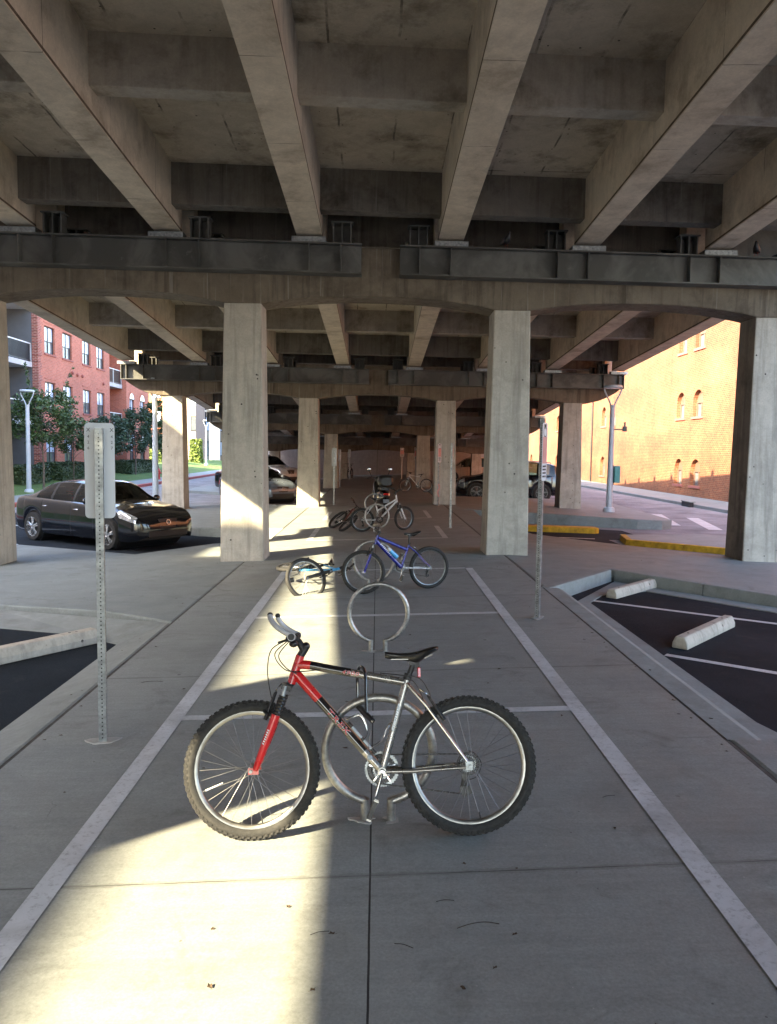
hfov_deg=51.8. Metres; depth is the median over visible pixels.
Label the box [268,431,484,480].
bridge pier
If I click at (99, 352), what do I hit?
window
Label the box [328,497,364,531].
bicycle
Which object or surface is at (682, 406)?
window
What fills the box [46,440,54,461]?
window
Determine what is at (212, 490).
sidewalk
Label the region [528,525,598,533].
kerb stone
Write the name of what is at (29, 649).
wheel stop
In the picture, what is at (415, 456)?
sign post
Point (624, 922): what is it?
path
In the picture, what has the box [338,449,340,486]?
sign post
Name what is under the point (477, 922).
twig
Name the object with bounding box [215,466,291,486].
parked car
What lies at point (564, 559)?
sidewalk
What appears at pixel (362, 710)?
bike lock
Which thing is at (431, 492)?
sidewalk
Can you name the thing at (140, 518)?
parked car
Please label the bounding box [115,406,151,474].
street tree
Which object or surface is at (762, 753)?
sidewalk
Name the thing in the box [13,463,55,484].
clipped hedge
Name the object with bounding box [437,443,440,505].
sign post
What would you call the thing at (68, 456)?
window
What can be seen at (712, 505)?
pavement
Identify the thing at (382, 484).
motor scooter
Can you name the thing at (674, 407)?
brick warehouse
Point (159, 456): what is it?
bush
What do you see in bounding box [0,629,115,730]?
parking lot
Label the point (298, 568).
bicycle
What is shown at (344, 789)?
bike rack
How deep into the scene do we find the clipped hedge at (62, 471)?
42.77 m
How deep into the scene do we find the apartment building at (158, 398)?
82.62 m
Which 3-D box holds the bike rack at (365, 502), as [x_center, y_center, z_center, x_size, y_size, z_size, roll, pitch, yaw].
[-0.391,-0.191,22.346,0.581,0.670,0.094,0,4,-7]
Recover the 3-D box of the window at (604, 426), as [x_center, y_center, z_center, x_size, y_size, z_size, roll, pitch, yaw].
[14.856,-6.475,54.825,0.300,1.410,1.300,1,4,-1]
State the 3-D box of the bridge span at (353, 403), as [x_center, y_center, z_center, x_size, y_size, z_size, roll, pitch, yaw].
[-0.417,-5.981,33.033,16.512,3.146,13.850,1,4,-1]
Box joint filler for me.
[0,480,776,782]
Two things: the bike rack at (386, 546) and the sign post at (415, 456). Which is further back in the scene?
the sign post at (415, 456)
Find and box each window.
[44,326,55,357]
[45,382,53,410]
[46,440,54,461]
[62,333,73,362]
[63,385,73,412]
[65,438,71,461]
[82,340,91,367]
[83,390,92,415]
[96,348,105,371]
[97,392,102,416]
[129,393,133,409]
[140,395,144,411]
[191,416,195,430]
[207,441,208,455]
[220,441,221,455]
[598,460,604,476]
[600,410,605,427]
[672,460,682,486]
[675,395,684,420]
[677,339,687,355]
[688,460,699,488]
[691,391,702,418]
[694,330,705,350]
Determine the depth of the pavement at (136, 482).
49.28 m
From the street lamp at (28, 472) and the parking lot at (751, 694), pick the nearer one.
the parking lot at (751, 694)
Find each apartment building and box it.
[6,303,148,464]
[149,393,162,427]
[187,398,221,459]
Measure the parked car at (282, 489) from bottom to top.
1.466 m
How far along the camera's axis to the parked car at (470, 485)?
35.51 m
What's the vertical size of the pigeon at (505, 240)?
0.247 m
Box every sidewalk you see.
[0,543,242,622]
[186,504,307,538]
[189,486,330,496]
[423,484,529,497]
[444,496,671,529]
[449,508,776,593]
[730,739,776,778]
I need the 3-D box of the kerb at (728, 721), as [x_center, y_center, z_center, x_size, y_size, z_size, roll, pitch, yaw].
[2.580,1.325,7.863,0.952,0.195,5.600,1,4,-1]
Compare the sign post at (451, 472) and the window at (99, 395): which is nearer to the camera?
the sign post at (451, 472)
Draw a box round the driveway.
[528,529,633,543]
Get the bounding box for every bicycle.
[183,612,535,840]
[276,557,354,595]
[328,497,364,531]
[341,526,448,593]
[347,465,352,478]
[350,487,413,531]
[399,471,432,491]
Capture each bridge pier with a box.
[0,211,776,564]
[117,353,627,508]
[204,405,545,487]
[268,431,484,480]
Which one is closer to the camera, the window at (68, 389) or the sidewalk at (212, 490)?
the sidewalk at (212, 490)
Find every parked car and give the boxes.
[16,479,191,549]
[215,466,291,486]
[219,468,296,503]
[268,455,296,482]
[456,457,483,478]
[456,461,555,498]
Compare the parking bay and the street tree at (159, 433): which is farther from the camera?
the street tree at (159, 433)
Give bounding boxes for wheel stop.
[0,628,96,664]
[606,578,656,598]
[672,615,734,649]
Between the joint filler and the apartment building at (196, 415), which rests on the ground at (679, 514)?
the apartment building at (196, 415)
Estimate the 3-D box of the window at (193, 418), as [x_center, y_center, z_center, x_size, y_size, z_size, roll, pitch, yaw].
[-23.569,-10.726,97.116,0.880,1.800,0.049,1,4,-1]
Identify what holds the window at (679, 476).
in the brick warehouse
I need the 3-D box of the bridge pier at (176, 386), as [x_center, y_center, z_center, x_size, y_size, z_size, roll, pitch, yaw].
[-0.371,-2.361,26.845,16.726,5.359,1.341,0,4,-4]
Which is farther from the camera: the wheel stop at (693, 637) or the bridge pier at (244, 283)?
the bridge pier at (244, 283)
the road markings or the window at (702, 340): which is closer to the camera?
the road markings
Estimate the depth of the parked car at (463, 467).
54.62 m
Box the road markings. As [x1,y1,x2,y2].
[0,510,776,986]
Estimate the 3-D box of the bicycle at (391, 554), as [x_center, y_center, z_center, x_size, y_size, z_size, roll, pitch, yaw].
[0.103,0.604,10.544,1.430,0.894,0.404,-2,5,-29]
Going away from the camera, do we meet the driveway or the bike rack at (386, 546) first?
the bike rack at (386, 546)
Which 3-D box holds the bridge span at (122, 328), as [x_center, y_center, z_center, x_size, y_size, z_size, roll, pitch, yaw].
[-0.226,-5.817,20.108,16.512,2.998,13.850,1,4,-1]
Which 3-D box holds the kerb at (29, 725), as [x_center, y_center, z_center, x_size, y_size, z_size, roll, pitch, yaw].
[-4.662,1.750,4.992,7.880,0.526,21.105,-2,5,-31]
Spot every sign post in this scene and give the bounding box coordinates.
[84,423,122,744]
[330,448,336,504]
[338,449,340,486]
[348,449,350,478]
[400,448,403,478]
[414,447,415,467]
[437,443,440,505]
[448,443,452,527]
[531,418,547,619]
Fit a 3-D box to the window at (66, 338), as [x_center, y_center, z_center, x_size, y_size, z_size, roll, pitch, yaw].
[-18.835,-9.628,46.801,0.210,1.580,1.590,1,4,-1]
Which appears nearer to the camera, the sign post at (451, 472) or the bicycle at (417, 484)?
the sign post at (451, 472)
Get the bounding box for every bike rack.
[321,693,436,823]
[347,582,409,652]
[352,540,394,587]
[364,493,381,516]
[364,503,389,531]
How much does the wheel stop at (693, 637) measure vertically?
0.134 m
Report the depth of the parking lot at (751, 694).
8.58 m
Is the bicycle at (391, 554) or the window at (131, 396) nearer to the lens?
the bicycle at (391, 554)
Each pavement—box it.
[14,469,221,501]
[581,480,727,513]
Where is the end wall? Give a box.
[268,449,483,479]
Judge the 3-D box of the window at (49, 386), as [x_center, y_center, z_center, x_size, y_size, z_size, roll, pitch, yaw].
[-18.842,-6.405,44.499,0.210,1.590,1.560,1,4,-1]
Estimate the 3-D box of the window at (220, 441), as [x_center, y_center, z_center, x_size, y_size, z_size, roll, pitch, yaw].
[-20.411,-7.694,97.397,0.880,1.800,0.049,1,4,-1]
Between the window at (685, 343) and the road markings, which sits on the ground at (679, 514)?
the road markings
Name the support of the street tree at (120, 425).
on the lawn at (193, 467)
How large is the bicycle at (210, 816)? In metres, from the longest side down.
1.713 x 1.086 x 0.525 m
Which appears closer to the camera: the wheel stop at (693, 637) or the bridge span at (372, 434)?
the wheel stop at (693, 637)
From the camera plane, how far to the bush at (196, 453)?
82.80 m
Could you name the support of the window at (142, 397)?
in the apartment building at (51, 354)
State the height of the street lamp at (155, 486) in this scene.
4.400 m
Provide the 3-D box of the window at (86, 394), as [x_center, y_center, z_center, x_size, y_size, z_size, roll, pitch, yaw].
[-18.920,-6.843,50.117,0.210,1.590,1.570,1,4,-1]
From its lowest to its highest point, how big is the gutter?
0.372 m
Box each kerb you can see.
[0,610,169,765]
[15,473,214,506]
[542,569,776,607]
[545,588,776,740]
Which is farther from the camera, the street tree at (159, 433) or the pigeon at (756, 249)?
the street tree at (159, 433)
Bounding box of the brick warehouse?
[529,320,739,501]
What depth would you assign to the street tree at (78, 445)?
42.99 m
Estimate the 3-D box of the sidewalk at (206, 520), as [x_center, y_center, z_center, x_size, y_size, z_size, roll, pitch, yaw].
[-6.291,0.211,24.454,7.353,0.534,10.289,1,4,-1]
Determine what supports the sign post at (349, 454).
on the path
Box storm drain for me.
[681,500,695,506]
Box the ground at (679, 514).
[15,476,727,555]
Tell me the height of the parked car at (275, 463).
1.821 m
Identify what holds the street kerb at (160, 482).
on the ground at (679, 514)
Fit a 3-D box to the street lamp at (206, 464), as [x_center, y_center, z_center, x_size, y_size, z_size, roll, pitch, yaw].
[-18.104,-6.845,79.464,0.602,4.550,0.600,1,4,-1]
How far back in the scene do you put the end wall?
59.68 m
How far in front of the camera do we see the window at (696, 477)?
39.28 m
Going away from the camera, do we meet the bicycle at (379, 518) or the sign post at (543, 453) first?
the sign post at (543, 453)
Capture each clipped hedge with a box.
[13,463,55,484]
[37,460,84,480]
[115,459,158,473]
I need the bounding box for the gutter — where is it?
[578,582,776,612]
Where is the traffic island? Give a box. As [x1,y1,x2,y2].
[619,534,725,554]
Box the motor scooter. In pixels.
[367,467,392,516]
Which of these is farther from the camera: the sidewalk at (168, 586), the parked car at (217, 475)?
the parked car at (217, 475)
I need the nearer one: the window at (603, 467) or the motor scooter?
the motor scooter
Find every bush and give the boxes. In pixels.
[149,448,161,462]
[188,439,203,462]
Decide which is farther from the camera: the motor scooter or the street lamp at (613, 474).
the street lamp at (613, 474)
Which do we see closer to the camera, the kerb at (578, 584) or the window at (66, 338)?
the kerb at (578, 584)
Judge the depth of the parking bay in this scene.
18.11 m
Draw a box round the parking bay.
[15,513,269,553]
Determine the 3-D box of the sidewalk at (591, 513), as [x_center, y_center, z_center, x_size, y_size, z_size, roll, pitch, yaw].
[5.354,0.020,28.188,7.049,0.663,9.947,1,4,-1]
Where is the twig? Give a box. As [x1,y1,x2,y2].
[457,921,498,928]
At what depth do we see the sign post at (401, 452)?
50.39 m
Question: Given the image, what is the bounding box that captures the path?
[0,474,776,1023]
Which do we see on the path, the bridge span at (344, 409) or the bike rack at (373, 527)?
the bike rack at (373, 527)
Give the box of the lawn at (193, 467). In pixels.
[14,460,221,495]
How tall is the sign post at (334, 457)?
2.250 m
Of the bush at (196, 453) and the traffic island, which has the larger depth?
the bush at (196, 453)
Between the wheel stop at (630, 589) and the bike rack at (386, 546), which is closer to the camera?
the bike rack at (386, 546)
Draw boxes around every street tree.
[10,361,82,487]
[49,415,87,479]
[82,413,132,455]
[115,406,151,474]
[137,399,162,448]
[149,428,162,453]
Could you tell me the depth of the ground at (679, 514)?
31.65 m
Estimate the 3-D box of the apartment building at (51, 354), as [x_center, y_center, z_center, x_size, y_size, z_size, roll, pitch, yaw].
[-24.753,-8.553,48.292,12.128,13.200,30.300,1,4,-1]
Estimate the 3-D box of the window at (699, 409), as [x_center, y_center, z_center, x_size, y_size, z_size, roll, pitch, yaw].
[15.080,-5.223,38.760,0.300,1.410,1.370,1,4,-1]
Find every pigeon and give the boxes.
[500,231,510,247]
[753,240,760,255]
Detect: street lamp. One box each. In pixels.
[19,389,34,492]
[151,377,158,496]
[203,420,208,465]
[603,385,626,511]
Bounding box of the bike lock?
[356,665,374,722]
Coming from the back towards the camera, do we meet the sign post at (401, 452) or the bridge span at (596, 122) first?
the sign post at (401, 452)
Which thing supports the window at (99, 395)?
in the apartment building at (51, 354)
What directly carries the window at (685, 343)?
in the brick warehouse
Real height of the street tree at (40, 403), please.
5.966 m
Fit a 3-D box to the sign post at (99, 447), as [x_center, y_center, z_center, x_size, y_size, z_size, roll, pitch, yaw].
[-1.840,0.613,5.125,0.236,2.355,0.103,0,5,-13]
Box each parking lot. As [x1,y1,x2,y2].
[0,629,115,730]
[572,581,776,731]
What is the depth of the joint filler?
6.18 m
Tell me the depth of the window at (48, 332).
44.42 m
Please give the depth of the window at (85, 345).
50.06 m
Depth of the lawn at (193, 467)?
53.22 m
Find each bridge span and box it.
[0,0,776,249]
[0,204,776,370]
[129,350,615,414]
[210,403,539,436]
[268,430,484,438]
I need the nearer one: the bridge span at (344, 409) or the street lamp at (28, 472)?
the street lamp at (28, 472)
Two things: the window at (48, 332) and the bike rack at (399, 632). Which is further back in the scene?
the window at (48, 332)
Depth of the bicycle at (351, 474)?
52.58 m
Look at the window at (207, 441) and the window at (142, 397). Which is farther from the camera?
the window at (207, 441)
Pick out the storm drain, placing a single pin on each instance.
(686, 503)
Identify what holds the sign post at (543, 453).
on the path
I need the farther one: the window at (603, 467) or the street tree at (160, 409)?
the street tree at (160, 409)
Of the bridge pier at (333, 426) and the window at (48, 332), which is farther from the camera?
the window at (48, 332)

